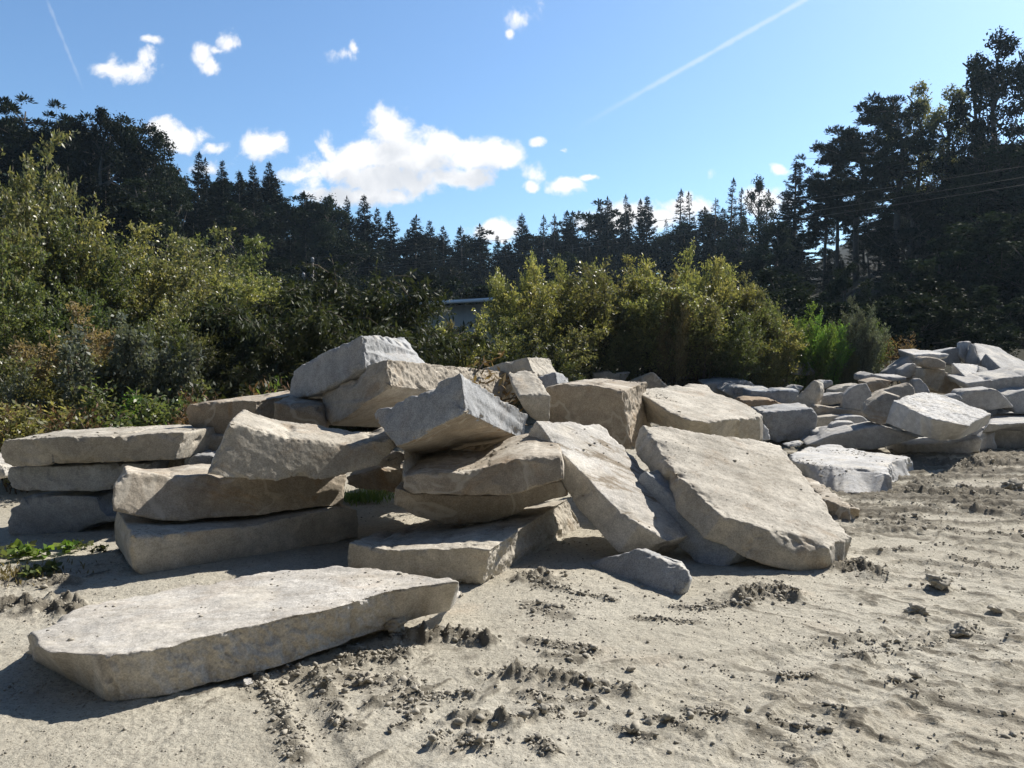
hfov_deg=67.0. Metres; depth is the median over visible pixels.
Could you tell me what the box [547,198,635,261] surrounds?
pine tree
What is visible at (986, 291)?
forest shrub
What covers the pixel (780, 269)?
broadleaf tree
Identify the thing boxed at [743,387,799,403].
granite slab
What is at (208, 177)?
spruce tree
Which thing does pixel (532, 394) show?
granite block
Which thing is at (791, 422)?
granite block
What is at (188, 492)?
granite slab
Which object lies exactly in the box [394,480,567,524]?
granite slab
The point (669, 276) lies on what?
forest shrub
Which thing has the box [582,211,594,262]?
spruce tree
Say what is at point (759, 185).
tree
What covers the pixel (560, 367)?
willow bush
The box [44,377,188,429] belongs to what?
weed
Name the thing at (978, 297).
forest shrub
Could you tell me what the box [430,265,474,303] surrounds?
broadleaf tree
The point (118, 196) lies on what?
broadleaf tree
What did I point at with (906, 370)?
granite block
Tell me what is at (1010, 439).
granite block
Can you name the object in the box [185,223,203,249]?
spruce tree
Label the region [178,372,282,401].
weed
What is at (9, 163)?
spruce tree
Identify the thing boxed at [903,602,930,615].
mud clod
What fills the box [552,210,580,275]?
spruce tree
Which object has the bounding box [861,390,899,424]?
granite block
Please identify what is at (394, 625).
mud clod
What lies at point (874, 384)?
granite block
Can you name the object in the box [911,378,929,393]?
granite block
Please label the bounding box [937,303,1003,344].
forest shrub
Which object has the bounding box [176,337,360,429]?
arching bush
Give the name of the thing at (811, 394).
granite block
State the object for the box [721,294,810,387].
willow bush
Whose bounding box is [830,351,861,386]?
willow bush
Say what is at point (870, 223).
pine tree
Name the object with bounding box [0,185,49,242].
broadleaf tree
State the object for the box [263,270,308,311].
forest shrub
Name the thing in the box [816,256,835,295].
spruce tree
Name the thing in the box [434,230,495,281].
pine tree
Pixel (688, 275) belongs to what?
forest shrub
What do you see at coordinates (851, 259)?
spruce tree
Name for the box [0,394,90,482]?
weed
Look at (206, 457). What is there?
granite block
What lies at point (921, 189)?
broadleaf tree
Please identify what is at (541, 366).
granite block
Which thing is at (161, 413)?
weed
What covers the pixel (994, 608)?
stone
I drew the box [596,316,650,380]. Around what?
willow bush
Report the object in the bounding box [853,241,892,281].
broadleaf tree
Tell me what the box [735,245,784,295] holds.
broadleaf tree
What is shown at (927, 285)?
forest shrub
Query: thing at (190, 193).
broadleaf tree
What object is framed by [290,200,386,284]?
broadleaf tree
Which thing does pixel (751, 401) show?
granite slab
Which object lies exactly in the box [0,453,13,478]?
granite slab
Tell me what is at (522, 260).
spruce tree
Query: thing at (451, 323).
willow bush
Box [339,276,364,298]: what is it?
broadleaf tree
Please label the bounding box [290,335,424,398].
granite block
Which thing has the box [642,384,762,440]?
granite slab
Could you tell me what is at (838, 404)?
rubble
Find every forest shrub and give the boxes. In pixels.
[0,191,107,285]
[85,200,178,266]
[153,246,218,302]
[201,247,277,297]
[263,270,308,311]
[385,290,407,301]
[396,271,470,307]
[429,276,486,306]
[457,285,492,303]
[540,276,576,286]
[606,275,632,289]
[664,270,680,284]
[675,272,709,301]
[739,267,831,318]
[764,284,844,323]
[779,281,830,318]
[780,287,847,338]
[790,305,834,352]
[818,262,880,313]
[820,302,852,359]
[834,300,935,352]
[840,301,862,318]
[864,295,894,328]
[878,291,992,353]
[880,277,998,348]
[899,220,1022,294]
[933,289,997,330]
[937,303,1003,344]
[938,274,979,301]
[947,313,1020,356]
[949,284,1023,338]
[959,291,1018,330]
[983,240,1023,300]
[987,317,1023,345]
[1008,295,1023,321]
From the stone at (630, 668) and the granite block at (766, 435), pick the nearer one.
the stone at (630, 668)
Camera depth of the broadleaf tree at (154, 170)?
53.94 m
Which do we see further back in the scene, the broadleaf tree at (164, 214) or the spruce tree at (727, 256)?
the spruce tree at (727, 256)
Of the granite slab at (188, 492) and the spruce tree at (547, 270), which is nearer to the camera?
the granite slab at (188, 492)
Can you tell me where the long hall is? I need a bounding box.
[389,286,709,357]
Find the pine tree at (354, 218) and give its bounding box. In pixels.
[312,203,376,260]
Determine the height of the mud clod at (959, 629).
0.100 m
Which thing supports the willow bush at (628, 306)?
on the ground
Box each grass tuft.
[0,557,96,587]
[344,487,394,506]
[357,488,392,495]
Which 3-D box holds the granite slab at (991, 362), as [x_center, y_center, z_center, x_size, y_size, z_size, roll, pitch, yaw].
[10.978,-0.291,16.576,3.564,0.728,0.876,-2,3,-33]
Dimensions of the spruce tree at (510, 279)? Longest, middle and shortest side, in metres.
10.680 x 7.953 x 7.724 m
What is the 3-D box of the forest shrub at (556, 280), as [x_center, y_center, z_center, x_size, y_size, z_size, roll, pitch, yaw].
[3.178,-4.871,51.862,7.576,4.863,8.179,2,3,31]
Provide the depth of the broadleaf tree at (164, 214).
43.26 m
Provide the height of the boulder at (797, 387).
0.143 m
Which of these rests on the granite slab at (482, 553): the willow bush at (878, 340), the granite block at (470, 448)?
the granite block at (470, 448)
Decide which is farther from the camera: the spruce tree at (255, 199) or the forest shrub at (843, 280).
the spruce tree at (255, 199)
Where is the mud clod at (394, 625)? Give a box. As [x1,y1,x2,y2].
[383,616,406,632]
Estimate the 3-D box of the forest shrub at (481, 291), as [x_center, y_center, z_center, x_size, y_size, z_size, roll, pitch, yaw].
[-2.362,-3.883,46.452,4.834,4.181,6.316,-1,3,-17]
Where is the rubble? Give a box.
[768,365,881,421]
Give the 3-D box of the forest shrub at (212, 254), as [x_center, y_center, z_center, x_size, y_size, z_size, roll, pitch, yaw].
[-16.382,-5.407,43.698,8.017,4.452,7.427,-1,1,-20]
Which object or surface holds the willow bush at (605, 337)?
on the ground
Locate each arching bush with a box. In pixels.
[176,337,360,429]
[180,252,553,431]
[181,258,496,431]
[296,282,474,431]
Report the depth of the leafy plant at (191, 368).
10.51 m
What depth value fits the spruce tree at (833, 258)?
64.01 m
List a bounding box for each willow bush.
[0,121,119,343]
[0,171,128,340]
[0,211,151,350]
[0,226,77,395]
[0,280,122,402]
[0,299,122,409]
[0,333,113,417]
[0,377,62,417]
[26,356,124,427]
[54,213,176,335]
[90,239,225,377]
[111,312,213,401]
[121,223,269,357]
[137,285,260,381]
[178,232,281,306]
[192,270,284,358]
[197,343,257,400]
[420,305,524,367]
[445,320,464,361]
[463,314,551,407]
[482,246,543,348]
[486,262,581,348]
[493,286,532,350]
[509,267,618,378]
[509,312,598,381]
[540,253,612,330]
[541,348,585,420]
[551,255,648,378]
[561,313,618,379]
[582,253,675,349]
[586,268,691,381]
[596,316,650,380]
[619,270,731,386]
[629,331,692,382]
[631,253,710,324]
[650,270,693,385]
[658,236,753,339]
[671,287,766,383]
[682,254,760,364]
[691,298,782,382]
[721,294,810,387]
[730,271,787,354]
[736,317,809,387]
[745,345,786,384]
[779,301,840,386]
[788,324,818,390]
[802,308,856,392]
[804,361,825,387]
[828,295,880,382]
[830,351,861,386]
[837,301,890,382]
[865,318,894,373]
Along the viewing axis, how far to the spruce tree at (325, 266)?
61.96 m
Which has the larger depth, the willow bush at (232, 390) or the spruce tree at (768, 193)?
the spruce tree at (768, 193)
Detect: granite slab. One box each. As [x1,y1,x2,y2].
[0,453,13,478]
[1,424,214,466]
[8,457,190,491]
[8,489,116,534]
[25,566,459,701]
[112,464,345,520]
[115,504,357,574]
[186,390,289,434]
[207,409,395,480]
[347,499,579,584]
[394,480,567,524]
[402,434,563,494]
[528,421,686,552]
[635,425,851,570]
[639,470,747,565]
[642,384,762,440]
[698,377,766,397]
[716,382,767,398]
[735,396,781,406]
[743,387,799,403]
[789,444,913,493]
[800,421,917,449]
[805,477,859,520]
[811,404,863,416]
[816,414,838,426]
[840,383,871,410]
[879,356,914,374]
[886,434,981,453]
[898,349,947,361]
[946,366,1023,389]
[957,341,970,362]
[965,344,977,364]
[973,343,1023,366]
[981,354,1023,369]
[982,412,1023,432]
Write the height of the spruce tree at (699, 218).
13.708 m
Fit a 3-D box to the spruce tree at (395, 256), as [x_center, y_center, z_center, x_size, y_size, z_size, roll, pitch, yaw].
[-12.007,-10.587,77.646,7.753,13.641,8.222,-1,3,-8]
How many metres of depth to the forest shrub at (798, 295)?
25.16 m
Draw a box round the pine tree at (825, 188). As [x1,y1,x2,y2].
[793,125,860,271]
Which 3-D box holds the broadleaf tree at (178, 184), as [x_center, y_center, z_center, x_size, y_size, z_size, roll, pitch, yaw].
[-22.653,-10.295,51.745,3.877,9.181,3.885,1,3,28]
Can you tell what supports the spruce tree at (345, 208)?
on the ground
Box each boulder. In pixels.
[783,440,802,446]
[785,384,802,389]
[787,362,814,375]
[817,380,832,388]
[828,420,853,427]
[915,356,945,368]
[945,393,961,400]
[977,431,996,449]
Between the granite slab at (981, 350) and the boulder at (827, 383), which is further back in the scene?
the granite slab at (981, 350)
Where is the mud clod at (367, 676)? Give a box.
[357,671,374,684]
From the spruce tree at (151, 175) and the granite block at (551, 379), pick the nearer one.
the granite block at (551, 379)
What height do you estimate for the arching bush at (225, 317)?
3.338 m
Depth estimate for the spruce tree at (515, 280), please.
79.31 m
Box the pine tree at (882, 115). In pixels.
[843,91,962,267]
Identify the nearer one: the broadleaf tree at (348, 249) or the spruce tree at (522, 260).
the broadleaf tree at (348, 249)
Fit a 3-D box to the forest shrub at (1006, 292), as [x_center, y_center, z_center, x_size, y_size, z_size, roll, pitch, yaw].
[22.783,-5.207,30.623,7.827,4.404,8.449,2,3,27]
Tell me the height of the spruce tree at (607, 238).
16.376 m
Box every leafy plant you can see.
[0,367,49,429]
[49,313,178,424]
[90,306,188,418]
[110,321,209,424]
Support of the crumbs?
on the granite slab at (482, 553)
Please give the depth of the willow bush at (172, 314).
13.54 m
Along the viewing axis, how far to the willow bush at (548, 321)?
15.60 m
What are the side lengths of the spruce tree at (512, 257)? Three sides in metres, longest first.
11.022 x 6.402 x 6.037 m
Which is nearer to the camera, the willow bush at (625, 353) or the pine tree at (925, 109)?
the willow bush at (625, 353)
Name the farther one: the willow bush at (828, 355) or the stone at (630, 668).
the willow bush at (828, 355)
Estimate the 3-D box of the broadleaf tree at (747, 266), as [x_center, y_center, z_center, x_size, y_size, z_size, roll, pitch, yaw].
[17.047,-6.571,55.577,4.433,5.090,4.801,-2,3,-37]
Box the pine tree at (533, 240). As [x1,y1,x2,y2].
[513,233,555,269]
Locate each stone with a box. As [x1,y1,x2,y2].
[243,677,252,686]
[578,708,587,716]
[626,665,636,670]
[809,426,821,434]
[854,371,905,380]
[955,481,971,487]
[987,604,1002,612]
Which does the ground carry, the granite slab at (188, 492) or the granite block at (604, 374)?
the granite block at (604, 374)
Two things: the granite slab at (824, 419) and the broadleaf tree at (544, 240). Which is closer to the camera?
the granite slab at (824, 419)
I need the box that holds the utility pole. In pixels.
[302,257,323,294]
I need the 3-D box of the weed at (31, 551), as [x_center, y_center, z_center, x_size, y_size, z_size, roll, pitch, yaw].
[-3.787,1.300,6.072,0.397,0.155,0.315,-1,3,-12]
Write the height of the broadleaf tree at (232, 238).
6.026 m
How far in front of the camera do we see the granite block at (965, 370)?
15.02 m
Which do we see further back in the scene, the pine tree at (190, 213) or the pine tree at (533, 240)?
the pine tree at (533, 240)
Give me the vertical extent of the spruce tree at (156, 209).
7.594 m
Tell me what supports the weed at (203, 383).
on the ground
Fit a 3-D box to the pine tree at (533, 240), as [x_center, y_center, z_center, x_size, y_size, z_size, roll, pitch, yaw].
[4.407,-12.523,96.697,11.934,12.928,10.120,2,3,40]
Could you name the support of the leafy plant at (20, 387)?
on the ground
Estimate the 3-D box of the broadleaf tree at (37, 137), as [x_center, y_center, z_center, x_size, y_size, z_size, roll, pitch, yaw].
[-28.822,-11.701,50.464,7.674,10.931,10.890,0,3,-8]
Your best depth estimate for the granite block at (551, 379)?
8.40 m
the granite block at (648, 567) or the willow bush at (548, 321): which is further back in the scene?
the willow bush at (548, 321)
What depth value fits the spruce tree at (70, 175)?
39.31 m
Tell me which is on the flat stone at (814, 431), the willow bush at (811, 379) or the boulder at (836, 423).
the boulder at (836, 423)
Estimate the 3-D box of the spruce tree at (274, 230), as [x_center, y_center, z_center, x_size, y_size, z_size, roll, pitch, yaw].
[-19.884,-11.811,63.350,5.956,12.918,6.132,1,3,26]
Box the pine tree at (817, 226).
[797,172,847,291]
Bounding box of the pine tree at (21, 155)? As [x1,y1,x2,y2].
[0,145,34,171]
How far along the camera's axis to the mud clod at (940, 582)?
5.25 m
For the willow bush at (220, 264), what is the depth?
17.20 m
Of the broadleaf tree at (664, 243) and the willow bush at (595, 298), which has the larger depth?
the broadleaf tree at (664, 243)
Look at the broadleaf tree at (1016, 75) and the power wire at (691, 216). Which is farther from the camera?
the broadleaf tree at (1016, 75)
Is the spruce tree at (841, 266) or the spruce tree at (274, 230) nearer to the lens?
the spruce tree at (841, 266)
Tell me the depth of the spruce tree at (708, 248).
73.14 m
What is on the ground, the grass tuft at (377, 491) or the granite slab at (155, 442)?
the grass tuft at (377, 491)
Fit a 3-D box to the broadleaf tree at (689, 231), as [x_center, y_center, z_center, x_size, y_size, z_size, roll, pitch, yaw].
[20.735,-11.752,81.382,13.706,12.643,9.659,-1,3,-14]
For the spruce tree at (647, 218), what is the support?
on the ground
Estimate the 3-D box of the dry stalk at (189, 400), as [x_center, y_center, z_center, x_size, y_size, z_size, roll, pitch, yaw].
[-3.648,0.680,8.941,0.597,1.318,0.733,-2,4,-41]
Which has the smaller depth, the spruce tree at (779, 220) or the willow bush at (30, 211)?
the willow bush at (30, 211)
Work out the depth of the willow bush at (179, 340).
12.22 m
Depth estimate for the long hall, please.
32.82 m
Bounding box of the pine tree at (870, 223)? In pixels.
[839,217,877,275]
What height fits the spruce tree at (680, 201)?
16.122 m
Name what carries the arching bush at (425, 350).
on the ground
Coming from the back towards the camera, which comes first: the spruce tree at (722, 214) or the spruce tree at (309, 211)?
the spruce tree at (722, 214)
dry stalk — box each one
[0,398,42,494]
[39,403,104,431]
[43,408,113,432]
[160,398,192,424]
[174,387,217,424]
[242,377,289,395]
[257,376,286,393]
[467,350,526,424]
[878,333,919,385]
[893,336,919,358]
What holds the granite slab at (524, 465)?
on the granite slab at (446, 509)
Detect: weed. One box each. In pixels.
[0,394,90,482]
[0,403,53,491]
[0,540,36,559]
[7,538,60,558]
[18,564,43,577]
[21,560,62,574]
[29,386,133,433]
[33,394,110,434]
[40,539,78,554]
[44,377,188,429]
[69,538,93,549]
[88,544,108,553]
[115,388,177,426]
[135,388,205,425]
[140,376,215,424]
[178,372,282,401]
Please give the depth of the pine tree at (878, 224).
53.70 m
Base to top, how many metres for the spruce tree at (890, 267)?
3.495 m
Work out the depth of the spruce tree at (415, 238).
79.03 m
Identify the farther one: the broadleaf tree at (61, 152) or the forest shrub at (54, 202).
the broadleaf tree at (61, 152)
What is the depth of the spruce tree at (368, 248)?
73.71 m
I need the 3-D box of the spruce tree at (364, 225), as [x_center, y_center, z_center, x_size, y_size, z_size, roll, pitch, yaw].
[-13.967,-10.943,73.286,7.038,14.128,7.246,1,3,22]
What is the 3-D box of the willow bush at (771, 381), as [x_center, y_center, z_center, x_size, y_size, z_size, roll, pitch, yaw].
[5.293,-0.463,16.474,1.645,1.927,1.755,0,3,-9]
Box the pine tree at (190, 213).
[177,179,222,236]
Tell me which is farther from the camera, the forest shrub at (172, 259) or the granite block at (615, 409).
the forest shrub at (172, 259)
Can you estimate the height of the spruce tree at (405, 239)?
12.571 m
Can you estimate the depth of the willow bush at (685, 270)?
16.64 m
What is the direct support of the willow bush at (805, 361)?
on the ground
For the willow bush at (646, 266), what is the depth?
17.23 m
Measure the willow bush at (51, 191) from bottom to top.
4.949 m
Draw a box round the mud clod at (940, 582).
[925,574,953,590]
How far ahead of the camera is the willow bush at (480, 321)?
14.31 m
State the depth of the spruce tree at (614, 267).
77.99 m
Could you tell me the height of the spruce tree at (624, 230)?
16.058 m
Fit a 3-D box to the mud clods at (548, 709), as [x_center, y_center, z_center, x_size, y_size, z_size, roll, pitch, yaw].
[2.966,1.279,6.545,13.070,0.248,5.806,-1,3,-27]
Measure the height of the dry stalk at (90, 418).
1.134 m
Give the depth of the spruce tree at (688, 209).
84.16 m
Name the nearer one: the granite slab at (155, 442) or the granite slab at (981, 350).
the granite slab at (155, 442)
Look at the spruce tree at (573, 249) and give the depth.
91.40 m
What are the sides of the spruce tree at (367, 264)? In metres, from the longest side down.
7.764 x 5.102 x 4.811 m
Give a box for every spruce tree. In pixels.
[0,159,29,194]
[34,125,85,179]
[41,124,89,202]
[48,159,90,239]
[60,200,87,250]
[71,122,131,235]
[73,163,106,234]
[85,184,149,327]
[96,136,123,191]
[138,170,159,201]
[153,183,168,242]
[162,198,187,245]
[177,151,218,247]
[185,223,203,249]
[199,157,218,245]
[209,160,245,261]
[222,171,263,272]
[241,162,271,273]
[244,252,260,279]
[251,162,293,270]
[253,219,275,283]
[271,176,300,275]
[289,204,326,278]
[294,191,327,276]
[295,231,318,283]
[322,259,329,272]
[337,196,363,299]
[353,195,390,290]
[355,229,386,297]
[357,255,376,294]
[369,207,394,291]
[373,211,407,290]
[382,230,398,291]
[396,229,414,273]
[397,214,438,287]
[417,220,443,275]
[434,226,466,298]
[450,226,479,302]
[464,223,499,302]
[487,235,505,285]
[494,240,523,288]
[496,246,524,286]
[501,242,523,290]
[510,214,538,282]
[510,272,520,294]
[513,240,534,281]
[533,239,548,272]
[534,215,551,273]
[540,213,563,273]
[540,252,557,283]
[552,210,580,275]
[559,226,583,272]
[560,210,584,274]
[573,245,596,279]
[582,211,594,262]
[584,201,611,280]
[588,195,627,276]
[606,258,622,278]
[607,195,633,277]
[612,205,640,278]
[622,198,650,286]
[623,196,663,277]
[660,218,669,253]
[663,232,697,284]
[666,189,689,265]
[679,206,719,288]
[682,191,702,249]
[690,236,710,287]
[697,233,727,291]
[700,198,725,269]
[716,208,727,253]
[720,177,743,265]
[721,207,737,266]
[728,188,752,283]
[733,206,752,289]
[747,161,830,292]
[752,189,775,287]
[769,188,797,272]
[790,227,819,290]
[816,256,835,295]
[822,250,845,280]
[837,258,844,289]
[843,240,867,277]
[868,223,903,284]
[903,182,936,259]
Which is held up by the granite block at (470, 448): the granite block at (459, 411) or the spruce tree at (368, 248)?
the granite block at (459, 411)
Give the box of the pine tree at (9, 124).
[0,92,85,186]
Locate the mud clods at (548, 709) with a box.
[0,455,1023,767]
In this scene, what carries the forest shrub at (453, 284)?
on the ground
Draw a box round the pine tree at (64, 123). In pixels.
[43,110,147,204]
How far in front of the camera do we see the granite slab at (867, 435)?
11.71 m
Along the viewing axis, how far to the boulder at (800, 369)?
16.63 m
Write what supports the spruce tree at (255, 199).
on the ground
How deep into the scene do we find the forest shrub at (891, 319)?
21.40 m
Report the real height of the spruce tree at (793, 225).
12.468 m
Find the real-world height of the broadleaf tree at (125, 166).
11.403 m
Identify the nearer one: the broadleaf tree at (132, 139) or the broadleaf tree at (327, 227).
the broadleaf tree at (132, 139)
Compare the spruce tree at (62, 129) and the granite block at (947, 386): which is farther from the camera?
the spruce tree at (62, 129)
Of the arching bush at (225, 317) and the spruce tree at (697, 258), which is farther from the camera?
the spruce tree at (697, 258)
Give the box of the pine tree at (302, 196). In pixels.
[202,176,316,238]
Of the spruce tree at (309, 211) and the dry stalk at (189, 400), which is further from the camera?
the spruce tree at (309, 211)
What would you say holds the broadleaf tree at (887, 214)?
on the ground
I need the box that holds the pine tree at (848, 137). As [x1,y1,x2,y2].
[807,123,917,281]
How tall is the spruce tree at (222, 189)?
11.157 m
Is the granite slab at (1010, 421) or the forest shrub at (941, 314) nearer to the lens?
the granite slab at (1010, 421)
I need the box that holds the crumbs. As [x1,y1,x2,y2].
[6,378,904,640]
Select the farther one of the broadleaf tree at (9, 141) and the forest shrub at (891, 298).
the broadleaf tree at (9, 141)
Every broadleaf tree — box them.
[0,121,113,183]
[0,126,49,170]
[0,143,43,165]
[0,156,27,171]
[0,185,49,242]
[13,166,54,240]
[41,105,159,224]
[46,137,86,192]
[54,181,176,244]
[77,116,193,244]
[89,177,181,248]
[97,144,182,212]
[133,162,237,244]
[151,161,195,246]
[200,223,246,262]
[202,201,267,274]
[203,180,279,243]
[262,256,299,290]
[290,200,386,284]
[308,193,357,273]
[313,235,398,302]
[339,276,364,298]
[382,278,408,298]
[398,232,460,297]
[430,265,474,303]
[479,277,493,289]
[515,232,564,268]
[538,252,584,289]
[620,266,639,289]
[633,227,692,287]
[641,213,754,283]
[710,224,756,288]
[728,255,776,300]
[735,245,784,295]
[737,219,818,288]
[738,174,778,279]
[757,265,793,307]
[806,247,834,279]
[850,189,957,280]
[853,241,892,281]
[865,202,905,234]
[877,196,924,260]
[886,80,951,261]
[903,174,964,228]
[904,159,971,240]
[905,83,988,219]
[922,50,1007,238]
[934,140,1023,213]
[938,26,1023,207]
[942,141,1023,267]
[983,211,1023,292]
[985,47,1023,241]
[987,142,1023,233]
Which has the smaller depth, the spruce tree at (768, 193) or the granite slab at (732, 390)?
the granite slab at (732, 390)
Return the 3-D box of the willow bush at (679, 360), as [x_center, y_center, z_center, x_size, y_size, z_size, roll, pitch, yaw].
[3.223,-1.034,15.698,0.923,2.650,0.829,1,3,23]
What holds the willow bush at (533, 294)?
on the ground
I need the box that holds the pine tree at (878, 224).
[859,214,893,270]
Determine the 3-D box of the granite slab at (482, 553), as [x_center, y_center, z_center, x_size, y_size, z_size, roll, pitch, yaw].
[-0.443,1.303,6.365,1.816,0.461,1.864,1,3,12]
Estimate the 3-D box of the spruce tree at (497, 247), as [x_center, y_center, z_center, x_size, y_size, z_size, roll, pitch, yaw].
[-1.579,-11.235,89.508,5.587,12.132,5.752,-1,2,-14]
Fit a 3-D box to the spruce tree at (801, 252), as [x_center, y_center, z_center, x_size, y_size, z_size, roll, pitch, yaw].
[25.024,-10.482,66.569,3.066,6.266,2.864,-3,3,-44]
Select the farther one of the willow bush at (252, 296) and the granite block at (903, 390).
the willow bush at (252, 296)
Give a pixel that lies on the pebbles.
(576, 639)
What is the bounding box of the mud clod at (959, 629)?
[949,622,974,637]
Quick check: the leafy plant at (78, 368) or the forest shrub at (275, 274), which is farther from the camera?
the forest shrub at (275, 274)
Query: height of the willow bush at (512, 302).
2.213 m
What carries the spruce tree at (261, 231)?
on the ground
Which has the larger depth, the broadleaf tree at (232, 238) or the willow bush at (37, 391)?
the broadleaf tree at (232, 238)
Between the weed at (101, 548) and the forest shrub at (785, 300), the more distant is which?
the forest shrub at (785, 300)
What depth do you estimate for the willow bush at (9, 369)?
10.76 m
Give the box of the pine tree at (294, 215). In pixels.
[260,197,332,268]
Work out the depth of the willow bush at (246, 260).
19.68 m
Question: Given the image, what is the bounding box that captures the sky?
[0,0,1023,273]
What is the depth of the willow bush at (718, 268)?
16.51 m
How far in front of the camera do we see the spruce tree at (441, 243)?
83.18 m
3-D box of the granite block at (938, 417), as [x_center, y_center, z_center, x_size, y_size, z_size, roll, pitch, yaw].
[6.508,0.469,11.689,1.145,0.613,2.733,2,4,42]
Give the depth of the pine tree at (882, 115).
47.76 m
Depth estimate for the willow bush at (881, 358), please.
17.47 m
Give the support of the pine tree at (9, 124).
on the ground
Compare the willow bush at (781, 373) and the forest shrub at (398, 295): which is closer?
the willow bush at (781, 373)
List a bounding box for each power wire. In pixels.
[313,177,1022,272]
[316,166,1022,257]
[333,185,1019,272]
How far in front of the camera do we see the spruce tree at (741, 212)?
76.28 m
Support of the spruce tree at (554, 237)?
on the ground
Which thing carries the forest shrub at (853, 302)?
on the ground
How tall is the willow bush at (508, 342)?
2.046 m
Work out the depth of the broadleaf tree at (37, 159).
49.10 m
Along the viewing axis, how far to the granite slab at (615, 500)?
6.19 m
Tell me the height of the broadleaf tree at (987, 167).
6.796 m
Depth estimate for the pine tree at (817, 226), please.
57.48 m
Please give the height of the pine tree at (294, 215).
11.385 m
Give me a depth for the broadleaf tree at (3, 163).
47.12 m
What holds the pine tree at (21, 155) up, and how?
on the ground
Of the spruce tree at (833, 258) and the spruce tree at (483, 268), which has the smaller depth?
the spruce tree at (833, 258)
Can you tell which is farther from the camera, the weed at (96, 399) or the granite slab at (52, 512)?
the weed at (96, 399)
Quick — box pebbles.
[0,447,1023,767]
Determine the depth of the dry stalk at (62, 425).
8.80 m
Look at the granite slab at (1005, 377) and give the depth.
14.23 m
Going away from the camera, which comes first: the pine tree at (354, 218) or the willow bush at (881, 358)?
the willow bush at (881, 358)
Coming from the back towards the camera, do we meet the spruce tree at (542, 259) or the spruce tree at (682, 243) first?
the spruce tree at (542, 259)
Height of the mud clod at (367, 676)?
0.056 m
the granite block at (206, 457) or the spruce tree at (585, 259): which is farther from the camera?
the spruce tree at (585, 259)
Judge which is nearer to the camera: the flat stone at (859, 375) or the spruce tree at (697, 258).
the flat stone at (859, 375)
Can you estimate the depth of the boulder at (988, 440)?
12.38 m
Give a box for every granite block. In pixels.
[168,458,185,467]
[187,450,216,464]
[208,433,223,450]
[273,395,330,427]
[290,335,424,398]
[322,360,515,426]
[347,461,403,492]
[374,373,527,454]
[378,451,403,469]
[402,443,496,481]
[482,358,555,377]
[508,371,549,420]
[538,372,567,390]
[546,378,650,449]
[590,548,691,594]
[592,370,629,380]
[630,372,666,388]
[753,403,816,441]
[761,424,769,440]
[792,380,823,406]
[820,392,842,404]
[826,383,856,392]
[834,414,867,423]
[858,377,891,391]
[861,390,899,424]
[872,383,914,399]
[886,392,990,440]
[895,363,918,377]
[900,374,915,384]
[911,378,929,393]
[915,367,944,390]
[929,372,960,393]
[933,347,960,365]
[951,363,977,387]
[951,386,1012,409]
[971,426,1023,448]
[977,366,989,371]
[997,387,1023,412]
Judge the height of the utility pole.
4.941 m
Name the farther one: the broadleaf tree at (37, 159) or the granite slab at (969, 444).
the broadleaf tree at (37, 159)
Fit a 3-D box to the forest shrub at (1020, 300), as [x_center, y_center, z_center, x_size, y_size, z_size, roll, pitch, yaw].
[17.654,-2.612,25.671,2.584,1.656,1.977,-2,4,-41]
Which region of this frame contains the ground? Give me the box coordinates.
[0,217,1023,767]
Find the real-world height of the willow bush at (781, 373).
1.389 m
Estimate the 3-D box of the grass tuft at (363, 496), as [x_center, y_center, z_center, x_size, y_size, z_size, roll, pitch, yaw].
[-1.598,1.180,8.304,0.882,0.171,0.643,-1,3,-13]
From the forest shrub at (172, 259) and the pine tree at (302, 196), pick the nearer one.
the forest shrub at (172, 259)
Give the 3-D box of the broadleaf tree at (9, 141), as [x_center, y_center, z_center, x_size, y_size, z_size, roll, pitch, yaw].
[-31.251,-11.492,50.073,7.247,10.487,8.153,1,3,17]
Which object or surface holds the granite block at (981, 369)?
on the ground
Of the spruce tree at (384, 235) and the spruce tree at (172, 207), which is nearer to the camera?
the spruce tree at (172, 207)
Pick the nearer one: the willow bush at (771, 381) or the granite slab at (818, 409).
the granite slab at (818, 409)
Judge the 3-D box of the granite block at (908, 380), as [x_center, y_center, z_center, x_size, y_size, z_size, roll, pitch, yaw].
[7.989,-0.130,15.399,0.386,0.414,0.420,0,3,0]
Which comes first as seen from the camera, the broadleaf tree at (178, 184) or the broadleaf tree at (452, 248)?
the broadleaf tree at (178, 184)
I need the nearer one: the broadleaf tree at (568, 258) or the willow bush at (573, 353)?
the willow bush at (573, 353)
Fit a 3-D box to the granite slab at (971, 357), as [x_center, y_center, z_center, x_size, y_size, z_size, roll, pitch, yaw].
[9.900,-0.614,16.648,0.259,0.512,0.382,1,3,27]
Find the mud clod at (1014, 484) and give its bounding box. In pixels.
[998,478,1023,491]
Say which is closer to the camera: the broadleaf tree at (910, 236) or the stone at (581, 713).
the stone at (581, 713)
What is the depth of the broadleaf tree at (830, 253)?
63.70 m
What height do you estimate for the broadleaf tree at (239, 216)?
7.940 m
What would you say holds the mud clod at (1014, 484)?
on the ground
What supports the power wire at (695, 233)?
attached to the utility pole
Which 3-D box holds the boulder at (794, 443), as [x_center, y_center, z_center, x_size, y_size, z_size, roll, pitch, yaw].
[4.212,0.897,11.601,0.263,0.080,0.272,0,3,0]
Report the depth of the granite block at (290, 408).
7.29 m
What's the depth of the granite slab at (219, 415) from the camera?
7.38 m
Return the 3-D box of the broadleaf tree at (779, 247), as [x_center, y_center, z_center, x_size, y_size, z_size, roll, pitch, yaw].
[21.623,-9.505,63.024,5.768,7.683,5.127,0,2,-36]
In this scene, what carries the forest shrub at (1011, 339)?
on the ground

